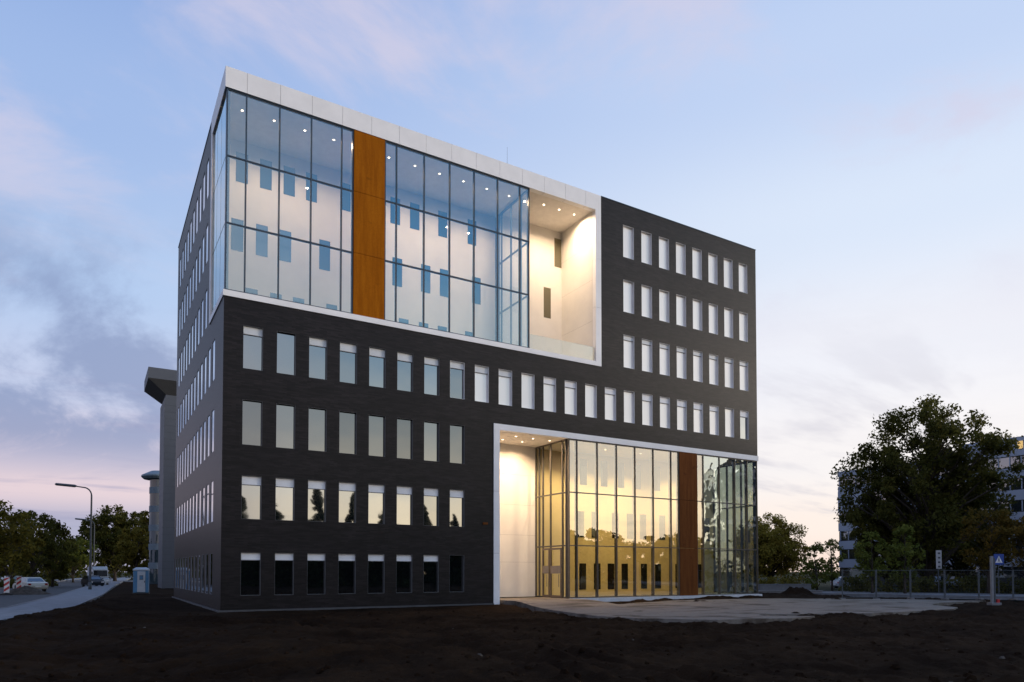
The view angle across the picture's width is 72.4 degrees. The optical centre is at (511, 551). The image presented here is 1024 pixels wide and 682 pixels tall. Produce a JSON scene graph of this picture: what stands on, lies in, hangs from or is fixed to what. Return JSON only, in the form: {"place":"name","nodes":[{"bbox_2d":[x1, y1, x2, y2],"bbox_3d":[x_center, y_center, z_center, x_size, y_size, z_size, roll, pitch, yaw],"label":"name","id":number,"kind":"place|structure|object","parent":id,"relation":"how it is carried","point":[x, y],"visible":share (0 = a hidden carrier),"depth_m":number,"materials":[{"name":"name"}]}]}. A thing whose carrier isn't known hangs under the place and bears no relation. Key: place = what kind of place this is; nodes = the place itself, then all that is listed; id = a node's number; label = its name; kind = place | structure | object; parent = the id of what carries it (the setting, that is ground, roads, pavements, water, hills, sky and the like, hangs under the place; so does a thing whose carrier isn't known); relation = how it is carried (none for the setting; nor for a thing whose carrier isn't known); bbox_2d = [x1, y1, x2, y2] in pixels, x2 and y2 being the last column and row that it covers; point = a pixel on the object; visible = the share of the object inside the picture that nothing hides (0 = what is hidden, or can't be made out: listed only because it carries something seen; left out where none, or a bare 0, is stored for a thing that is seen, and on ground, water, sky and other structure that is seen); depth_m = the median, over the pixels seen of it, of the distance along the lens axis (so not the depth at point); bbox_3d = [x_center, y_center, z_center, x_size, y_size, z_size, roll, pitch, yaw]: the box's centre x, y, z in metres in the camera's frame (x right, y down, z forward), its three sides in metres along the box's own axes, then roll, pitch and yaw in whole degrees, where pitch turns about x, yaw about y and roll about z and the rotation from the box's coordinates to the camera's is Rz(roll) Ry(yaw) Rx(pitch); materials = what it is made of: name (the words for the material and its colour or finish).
{"place":"outdoors","nodes":[
{"label":"outdoors","id":0,"kind":"place"},
{"bbox_2d":[0,577,112,607],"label":"road","id":1,"kind":"structure","parent":0,"point":[60,588],"depth_m":58.51,"materials":[{"name":"asphalt"}]},
{"bbox_2d":[0,499,45,575],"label":"broadleaf tree","id":2,"kind":"object","parent":1,"relation":"on","point":[7,552],"visible":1,"depth_m":62.31,"materials":[{"name":"green plant"}]},
{"bbox_2d":[2,586,50,594],"bbox_3d":[-42.646,3.385,61.428,4.200,0.791,2.600,0,-2,0],"label":"soil heap","id":3,"kind":"object","parent":1,"relation":"on","point":[26,590],"visible":0.78,"depth_m":60.79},
{"bbox_2d":[12,577,48,590],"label":"parked car","id":4,"kind":"object","parent":1,"relation":"on","point":[38,583],"visible":0.63,"depth_m":69.38,"materials":[{"name":"paint"}]},
{"bbox_2d":[4,509,64,576],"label":"broadleaf tree","id":5,"kind":"object","parent":1,"relation":"on","point":[51,546],"visible":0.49,"depth_m":83.85,"materials":[{"name":"green plant"}]},
{"bbox_2d":[31,518,79,586],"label":"broadleaf tree","id":6,"kind":"object","parent":1,"relation":"on","point":[61,571],"visible":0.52,"depth_m":92.35,"materials":[{"name":"green plant"}]},
{"bbox_2d":[59,536,98,582],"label":"broadleaf tree","id":7,"kind":"object","parent":1,"relation":"on","point":[82,556],"visible":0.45,"depth_m":127.89,"materials":[{"name":"green plant"}]},
{"bbox_2d":[0,577,130,619],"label":"path","id":8,"kind":"structure","parent":0,"point":[84,595],"depth_m":43.98,"materials":[{"name":"concrete"}]},
{"bbox_2d":[103,582,173,595],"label":"soil","id":9,"kind":"structure","parent":0,"point":[127,587],"depth_m":73.95,"materials":[{"name":"soil"}]},
{"bbox_2d":[111,527,148,575],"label":"broadleaf tree","id":10,"kind":"object","parent":9,"relation":"on","point":[137,555],"visible":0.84,"depth_m":115.00,"materials":[{"name":"green plant"}]},
{"bbox_2d":[132,567,149,593],"bbox_3d":[-32.369,2.531,61.131,1.255,2.300,1.280,1,-2,-23],"label":"portable toilet","id":11,"kind":"object","parent":9,"relation":"on","point":[140,580],"visible":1,"depth_m":60.60,"materials":[{"name":"plastic"}]},
{"bbox_2d":[141,470,158,583],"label":"glazed office","id":12,"kind":"structure","parent":9,"relation":"on","point":[152,477],"depth_m":110.69,"materials":[{"name":"grey glass"}]},
{"bbox_2d":[144,367,176,587],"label":"office tower","id":13,"kind":"structure","parent":9,"relation":"on","point":[160,385],"depth_m":84.36,"materials":[{"name":"concrete"}]},
{"bbox_2d":[0,587,1023,681],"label":"site soil","id":14,"kind":"structure","parent":0,"point":[386,650],"depth_m":18.44,"materials":[{"name":"soil"}]},
{"bbox_2d":[172,66,761,611],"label":"office building","id":15,"kind":"structure","parent":14,"relation":"on","point":[418,370],"depth_m":41.08,"materials":[{"name":"brick"}]},
{"bbox_2d":[175,198,198,590],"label":"far windows","id":16,"kind":"structure","parent":15,"relation":"in","point":[179,366],"depth_m":46.57,"materials":[{"name":"glass"}]},
{"bbox_2d":[240,552,260,595],"bbox_3d":[-12.743,1.087,34.109,0.930,2.090,0.166,1,-2,-31],"label":"window","id":17,"kind":"structure","parent":15,"relation":"in","point":[250,561],"depth_m":34.18,"materials":[{"name":"glass"}]},
{"bbox_2d":[241,475,261,519],"bbox_3d":[-12.743,-2.637,34.216,0.930,2.120,0.166,1,-2,-31],"label":"window","id":18,"kind":"structure","parent":15,"relation":"in","point":[251,485],"depth_m":34.28,"materials":[{"name":"glass"}]},
{"bbox_2d":[242,399,261,445],"bbox_3d":[-12.743,-6.300,34.320,0.930,2.210,0.166,1,-2,-31],"label":"window","id":19,"kind":"structure","parent":15,"relation":"in","point":[251,409],"depth_m":34.39,"materials":[{"name":"glass"}]},
{"bbox_2d":[243,325,262,370],"bbox_3d":[-12.743,-9.984,34.425,0.930,2.120,0.166,1,-2,-31],"label":"window","id":20,"kind":"structure","parent":15,"relation":"in","point":[252,336],"depth_m":34.49,"materials":[{"name":"grey glass"}]},
{"bbox_2d":[275,553,293,594],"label":"window","id":21,"kind":"structure","parent":15,"relation":"in","point":[284,562],"depth_m":35.01,"materials":[{"name":"glass"}]},
{"bbox_2d":[275,477,294,520],"bbox_3d":[-11.376,-2.614,35.034,0.930,2.120,0.166,1,-2,-31],"label":"window","id":22,"kind":"structure","parent":15,"relation":"in","point":[285,487],"depth_m":35.10,"materials":[{"name":"glass"}]},
{"bbox_2d":[276,403,294,448],"bbox_3d":[-11.376,-6.277,35.139,0.930,2.210,0.166,1,-2,-31],"label":"window","id":23,"kind":"structure","parent":15,"relation":"in","point":[285,414],"depth_m":35.22,"materials":[{"name":"glass"}]},
{"bbox_2d":[277,331,295,375],"bbox_3d":[-11.376,-9.961,35.243,0.930,2.120,0.166,1,-2,-31],"label":"window","id":24,"kind":"structure","parent":15,"relation":"in","point":[286,342],"depth_m":35.33,"materials":[{"name":"glass"}]},
{"bbox_2d":[307,553,325,593],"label":"window","id":25,"kind":"structure","parent":15,"relation":"in","point":[316,562],"depth_m":35.82,"materials":[{"name":"glass"}]},
{"bbox_2d":[308,480,325,521],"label":"window","id":26,"kind":"structure","parent":15,"relation":"in","point":[316,488],"depth_m":35.93,"materials":[{"name":"glass"}]},
{"bbox_2d":[308,407,326,451],"bbox_3d":[-10.008,-6.254,35.957,0.930,2.210,0.166,1,-2,-31],"label":"window","id":27,"kind":"structure","parent":15,"relation":"in","point":[317,422],"depth_m":36.04,"materials":[{"name":"glass"}]},
{"bbox_2d":[309,336,326,379],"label":"window","id":28,"kind":"structure","parent":15,"relation":"in","point":[317,346],"depth_m":36.13,"materials":[{"name":"blue glass"}]},
{"bbox_2d":[338,554,355,593],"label":"window","id":29,"kind":"structure","parent":15,"relation":"in","point":[346,562],"depth_m":36.65,"materials":[{"name":"glass"}]},
{"bbox_2d":[339,482,355,522],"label":"window","id":30,"kind":"structure","parent":15,"relation":"in","point":[347,490],"depth_m":36.75,"materials":[{"name":"glass"}]},
{"bbox_2d":[339,411,356,453],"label":"window","id":31,"kind":"structure","parent":15,"relation":"in","point":[347,420],"depth_m":36.86,"materials":[{"name":"glass"}]},
{"bbox_2d":[340,342,356,383],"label":"window","id":32,"kind":"structure","parent":15,"relation":"in","point":[348,351],"depth_m":36.96,"materials":[{"name":"blue glass"}]},
{"bbox_2d":[368,554,384,592],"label":"window","id":33,"kind":"structure","parent":15,"relation":"in","point":[376,562],"depth_m":37.48,"materials":[{"name":"glass"}]},
{"bbox_2d":[368,484,384,523],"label":"window","id":34,"kind":"structure","parent":15,"relation":"in","point":[376,492],"depth_m":37.57,"materials":[{"name":"glass"}]},
{"bbox_2d":[369,414,384,456],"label":"window","id":35,"kind":"structure","parent":15,"relation":"in","point":[376,422],"depth_m":37.69,"materials":[{"name":"glass"}]},
{"bbox_2d":[369,347,385,387],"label":"window","id":36,"kind":"structure","parent":15,"relation":"in","point":[377,356],"depth_m":37.78,"materials":[{"name":"blue glass"}]},
{"bbox_2d":[396,554,411,592],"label":"window","id":37,"kind":"structure","parent":15,"relation":"in","point":[403,561],"depth_m":38.28,"materials":[{"name":"glass"}]},
{"bbox_2d":[397,486,412,524],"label":"window","id":38,"kind":"structure","parent":15,"relation":"in","point":[404,493],"depth_m":38.40,"materials":[{"name":"glass"}]},
{"bbox_2d":[397,418,412,458],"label":"window","id":39,"kind":"structure","parent":15,"relation":"in","point":[404,426],"depth_m":38.52,"materials":[{"name":"glass"}]},
{"bbox_2d":[397,351,412,391],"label":"window","id":40,"kind":"structure","parent":15,"relation":"in","point":[404,360],"depth_m":38.59,"materials":[{"name":"blue glass"}]},
{"bbox_2d":[423,555,438,592],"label":"window","id":41,"kind":"structure","parent":15,"relation":"in","point":[431,562],"depth_m":39.11,"materials":[{"name":"glass"}]},
{"bbox_2d":[424,487,438,525],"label":"window","id":42,"kind":"structure","parent":15,"relation":"in","point":[431,495],"depth_m":39.22,"materials":[{"name":"glass"}]},
{"bbox_2d":[424,421,438,461],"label":"window","id":43,"kind":"structure","parent":15,"relation":"in","point":[431,429],"depth_m":39.32,"materials":[{"name":"glass"}]},
{"bbox_2d":[424,356,438,395],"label":"window","id":44,"kind":"structure","parent":15,"relation":"in","point":[431,365],"depth_m":39.42,"materials":[{"name":"blue glass"}]},
{"bbox_2d":[450,555,463,591],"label":"window","id":45,"kind":"structure","parent":15,"relation":"in","point":[456,561],"depth_m":39.95,"materials":[{"name":"glass"}]},
{"bbox_2d":[450,489,463,526],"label":"window","id":46,"kind":"structure","parent":15,"relation":"in","point":[456,496],"depth_m":40.03,"materials":[{"name":"glass"}]},
{"bbox_2d":[450,424,464,463],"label":"window","id":47,"kind":"structure","parent":15,"relation":"in","point":[457,432],"depth_m":40.15,"materials":[{"name":"glass"}]},
{"bbox_2d":[450,360,464,398],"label":"window","id":48,"kind":"structure","parent":15,"relation":"in","point":[457,369],"depth_m":40.26,"materials":[{"name":"blue glass"}]},
{"bbox_2d":[475,365,488,402],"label":"window","id":49,"kind":"structure","parent":15,"relation":"in","point":[481,372],"depth_m":41.07,"materials":[{"name":"white glass"}]},
{"bbox_2d":[499,369,511,405],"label":"window","id":50,"kind":"structure","parent":15,"relation":"in","point":[505,376],"depth_m":41.89,"materials":[{"name":"white glass"}]},
{"bbox_2d":[522,373,533,408],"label":"window","id":51,"kind":"structure","parent":15,"relation":"in","point":[527,379],"depth_m":42.73,"materials":[{"name":"glass"}]},
{"bbox_2d":[544,377,555,411],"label":"window","id":52,"kind":"structure","parent":15,"relation":"in","point":[549,383],"depth_m":43.55,"materials":[{"name":"glass"}]},
{"bbox_2d":[550,548,561,597],"bbox_3d":[2.769,1.349,44.898,0.133,3.180,1.250,1,-2,-31],"label":"door","id":53,"kind":"structure","parent":15,"relation":"in","point":[553,569],"depth_m":44.63,"materials":[{"name":"brown metal"}]},
{"bbox_2d":[565,380,576,414],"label":"window","id":54,"kind":"structure","parent":15,"relation":"in","point":[570,386],"depth_m":44.36,"materials":[{"name":"glass"}]},
{"bbox_2d":[585,384,596,417],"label":"window","id":55,"kind":"structure","parent":15,"relation":"in","point":[590,390],"depth_m":45.20,"materials":[{"name":"glass"}]},
{"bbox_2d":[605,387,615,420],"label":"window","id":56,"kind":"structure","parent":15,"relation":"in","point":[610,393],"depth_m":46.00,"materials":[{"name":"glass"}]},
{"bbox_2d":[623,279,633,313],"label":"window","id":57,"kind":"structure","parent":15,"relation":"in","point":[628,286],"depth_m":47.04,"materials":[{"name":"glass"}]},
{"bbox_2d":[623,225,633,259],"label":"window","id":58,"kind":"structure","parent":15,"relation":"in","point":[628,232],"depth_m":47.15,"materials":[{"name":"glass"}]},
{"bbox_2d":[624,335,633,368],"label":"window","id":59,"kind":"structure","parent":15,"relation":"in","point":[628,340],"depth_m":46.93,"materials":[{"name":"white glass"}]},
{"bbox_2d":[624,390,634,422],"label":"window","id":60,"kind":"structure","parent":15,"relation":"in","point":[629,397],"depth_m":46.85,"materials":[{"name":"glass"}]},
{"bbox_2d":[641,231,651,264],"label":"window","id":61,"kind":"structure","parent":15,"relation":"in","point":[646,238],"depth_m":47.97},
{"bbox_2d":[642,339,651,371],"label":"window","id":62,"kind":"structure","parent":15,"relation":"in","point":[646,344],"depth_m":47.75,"materials":[{"name":"white glass"}]},
{"bbox_2d":[642,285,651,317],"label":"window","id":63,"kind":"structure","parent":15,"relation":"in","point":[646,290],"depth_m":47.88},
{"bbox_2d":[642,393,652,425],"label":"window","id":64,"kind":"structure","parent":15,"relation":"in","point":[647,400],"depth_m":47.64,"materials":[{"name":"glass"}]},
{"bbox_2d":[659,289,668,322],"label":"window","id":65,"kind":"structure","parent":15,"relation":"in","point":[663,295],"depth_m":48.68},
{"bbox_2d":[659,237,668,269],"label":"window","id":66,"kind":"structure","parent":15,"relation":"in","point":[663,243],"depth_m":48.81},
{"bbox_2d":[660,396,669,427],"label":"window","id":67,"kind":"structure","parent":15,"relation":"in","point":[664,402],"depth_m":48.47,"materials":[{"name":"glass"}]},
{"bbox_2d":[660,343,669,375],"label":"window","id":68,"kind":"structure","parent":15,"relation":"in","point":[664,348],"depth_m":48.59,"materials":[{"name":"white glass"}]},
{"bbox_2d":[676,294,685,326],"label":"window","id":69,"kind":"structure","parent":15,"relation":"in","point":[680,300],"depth_m":49.50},
{"bbox_2d":[676,242,685,274],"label":"window","id":70,"kind":"structure","parent":15,"relation":"in","point":[680,248],"depth_m":49.63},
{"bbox_2d":[677,399,686,430],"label":"window","id":71,"kind":"structure","parent":15,"relation":"in","point":[681,404],"depth_m":49.29,"materials":[{"name":"glass"}]},
{"bbox_2d":[677,347,686,378],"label":"window","id":72,"kind":"structure","parent":15,"relation":"in","point":[681,352],"depth_m":49.40,"materials":[{"name":"white glass"}]},
{"bbox_2d":[692,247,701,279],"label":"window","id":73,"kind":"structure","parent":15,"relation":"in","point":[696,253],"depth_m":50.44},
{"bbox_2d":[693,299,701,330],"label":"window","id":74,"kind":"structure","parent":15,"relation":"in","point":[697,304],"depth_m":50.33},
{"bbox_2d":[693,350,702,381],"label":"window","id":75,"kind":"structure","parent":15,"relation":"in","point":[697,355],"depth_m":50.22,"materials":[{"name":"white glass"}]},
{"bbox_2d":[694,402,702,432],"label":"window","id":76,"kind":"structure","parent":15,"relation":"in","point":[698,407],"depth_m":50.12,"materials":[{"name":"glass"}]},
{"bbox_2d":[708,253,717,284],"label":"window","id":77,"kind":"structure","parent":15,"relation":"in","point":[712,259],"depth_m":51.26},
{"bbox_2d":[709,354,717,384],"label":"window","id":78,"kind":"structure","parent":15,"relation":"in","point":[713,359],"depth_m":51.03,"materials":[{"name":"white glass"}]},
{"bbox_2d":[709,303,717,334],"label":"window","id":79,"kind":"structure","parent":15,"relation":"in","point":[713,309],"depth_m":51.16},
{"bbox_2d":[710,405,718,434],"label":"window","id":80,"kind":"structure","parent":15,"relation":"in","point":[714,410],"depth_m":50.95,"materials":[{"name":"glass"}]},
{"bbox_2d":[724,307,732,337],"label":"window","id":81,"kind":"structure","parent":15,"relation":"in","point":[728,313],"depth_m":51.97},
{"bbox_2d":[724,258,732,288],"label":"window","id":82,"kind":"structure","parent":15,"relation":"in","point":[728,264],"depth_m":52.08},
{"bbox_2d":[725,408,733,436],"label":"window","id":83,"kind":"structure","parent":15,"relation":"in","point":[729,413],"depth_m":51.77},
{"bbox_2d":[739,311,747,341],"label":"window","id":84,"kind":"structure","parent":15,"relation":"in","point":[743,317],"depth_m":52.80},
{"bbox_2d":[987,556,1001,605],"bbox_3d":[27.833,1.682,40.449,0.560,2.840,0.480,0,-2,0],"label":"gate post","id":85,"kind":"object","parent":14,"relation":"on","point":[994,601],"visible":0.99,"depth_m":40.41,"materials":[{"name":"paint"}]},
{"bbox_2d":[0,572,1023,601],"bbox_3d":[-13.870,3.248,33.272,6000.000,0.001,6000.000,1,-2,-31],"label":"ground","id":86,"kind":"structure","parent":0,"point":[825,587],"depth_m":115.53,"materials":[{"name":"concrete"}]},
{"bbox_2d":[55,483,91,588],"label":"street lamp","id":87,"kind":"object","parent":86,"relation":"on","point":[90,551],"visible":0.93,"depth_m":74.02,"materials":[{"name":"metal"}]},
{"bbox_2d":[4,556,839,578],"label":"distant woods","id":88,"kind":"object","parent":86,"relation":"on","point":[724,567],"visible":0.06,"depth_m":220.94,"materials":[{"name":"green plant"}]},
{"bbox_2d":[728,512,811,577],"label":"broadleaf tree","id":89,"kind":"object","parent":86,"relation":"on","point":[780,551],"visible":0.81,"depth_m":109.94,"materials":[{"name":"green plant"}]},
{"bbox_2d":[753,576,810,583],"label":"hedge","id":90,"kind":"object","parent":86,"relation":"on","point":[773,580],"visible":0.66,"depth_m":95.07,"materials":[{"name":"green plant"}]},
{"bbox_2d":[798,541,830,589],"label":"young tree","id":91,"kind":"object","parent":86,"relation":"on","point":[811,564],"visible":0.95,"depth_m":78.14,"materials":[{"name":"green plant"}]},
{"bbox_2d":[818,538,846,590],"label":"young tree","id":92,"kind":"object","parent":86,"relation":"on","point":[830,543],"visible":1,"depth_m":73.81,"materials":[{"name":"green plant"}]},
{"bbox_2d":[849,491,923,584],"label":"broadleaf tree","id":93,"kind":"object","parent":86,"relation":"on","point":[888,541],"visible":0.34,"depth_m":82.78,"materials":[{"name":"green plant"}]},
{"bbox_2d":[829,394,1023,589],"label":"broadleaf tree","id":94,"kind":"object","parent":86,"relation":"on","point":[940,514],"visible":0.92,"depth_m":77.91,"materials":[{"name":"green plant"}]},
{"bbox_2d":[838,436,1023,588],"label":"banded office","id":95,"kind":"structure","parent":86,"relation":"on","point":[846,542],"depth_m":91.69,"materials":[{"name":"grey glass"}]},
{"bbox_2d":[839,456,1023,484],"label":"ribbon window","id":96,"kind":"structure","parent":95,"relation":"in","point":[1006,462],"depth_m":91.01,"materials":[{"name":"grey glass"}]},
{"bbox_2d":[840,567,1023,577],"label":"ribbon window","id":97,"kind":"structure","parent":95,"relation":"in","point":[1006,574],"depth_m":93.67,"materials":[{"name":"black glass"}]},
{"bbox_2d":[838,574,1023,593],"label":"hedge","id":98,"kind":"object","parent":86,"relation":"on","point":[967,584],"visible":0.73,"depth_m":66.17,"materials":[{"name":"green plant"}]},
{"bbox_2d":[939,487,1016,589],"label":"broadleaf tree","id":99,"kind":"object","parent":86,"relation":"on","point":[957,564],"visible":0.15,"depth_m":84.06,"materials":[{"name":"green plant"}]},
{"bbox_2d":[959,506,1023,592],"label":"broadleaf tree","id":100,"kind":"object","parent":86,"relation":"on","point":[992,537],"visible":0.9,"depth_m":63.79,"materials":[{"name":"green plant"}]},
{"bbox_2d":[0,0,1023,571],"label":"sky","id":101,"kind":"structure","parent":0,"point":[869,154],"materials":[{"name":"blue"}]},
{"bbox_2d":[56,579,1023,594],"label":"side street","id":102,"kind":"structure","parent":0,"point":[829,591],"depth_m":66.22,"materials":[{"name":"asphalt"}]},
{"bbox_2d":[758,584,811,590],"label":"wall","id":103,"kind":"structure","parent":102,"relation":"on","point":[770,587],"depth_m":70.12,"materials":[{"name":"concrete"}]},
{"bbox_2d":[993,516,1023,573],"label":"broadleaf tree","id":104,"kind":"object","parent":102,"relation":"on","point":[1018,528],"visible":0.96,"depth_m":61.97,"materials":[{"name":"green plant"}]},
{"bbox_2d":[66,580,1023,599],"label":"side pavement","id":105,"kind":"structure","parent":0,"point":[954,596],"depth_m":58.00,"materials":[{"name":"concrete"}]},
{"bbox_2d":[75,504,145,580],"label":"broadleaf tree","id":106,"kind":"object","parent":105,"relation":"on","point":[107,538],"visible":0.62,"depth_m":135.88,"materials":[{"name":"green plant"}]},
{"bbox_2d":[500,597,979,623],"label":"entrance path","id":107,"kind":"structure","parent":0,"point":[752,610],"depth_m":35.15,"materials":[{"name":"concrete"}]},
{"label":"cycle path","id":108,"kind":"structure","parent":0,"visible":0},
{"bbox_2d":[852,530,891,592],"bbox_3d":[31.904,1.069,62.163,3.016,5.867,3.273,0,-2,-2],"label":"young tree","id":109,"kind":"object","parent":108,"relation":"on","point":[858,557],"visible":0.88,"depth_m":61.89,"materials":[{"name":"green plant"}]},
{"bbox_2d":[886,524,925,593],"bbox_3d":[34.165,0.766,60.865,3.152,6.399,3.358,-1,-2,36],"label":"young tree","id":110,"kind":"object","parent":108,"relation":"on","point":[904,530],"visible":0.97,"depth_m":60.88,"materials":[{"name":"green plant"}]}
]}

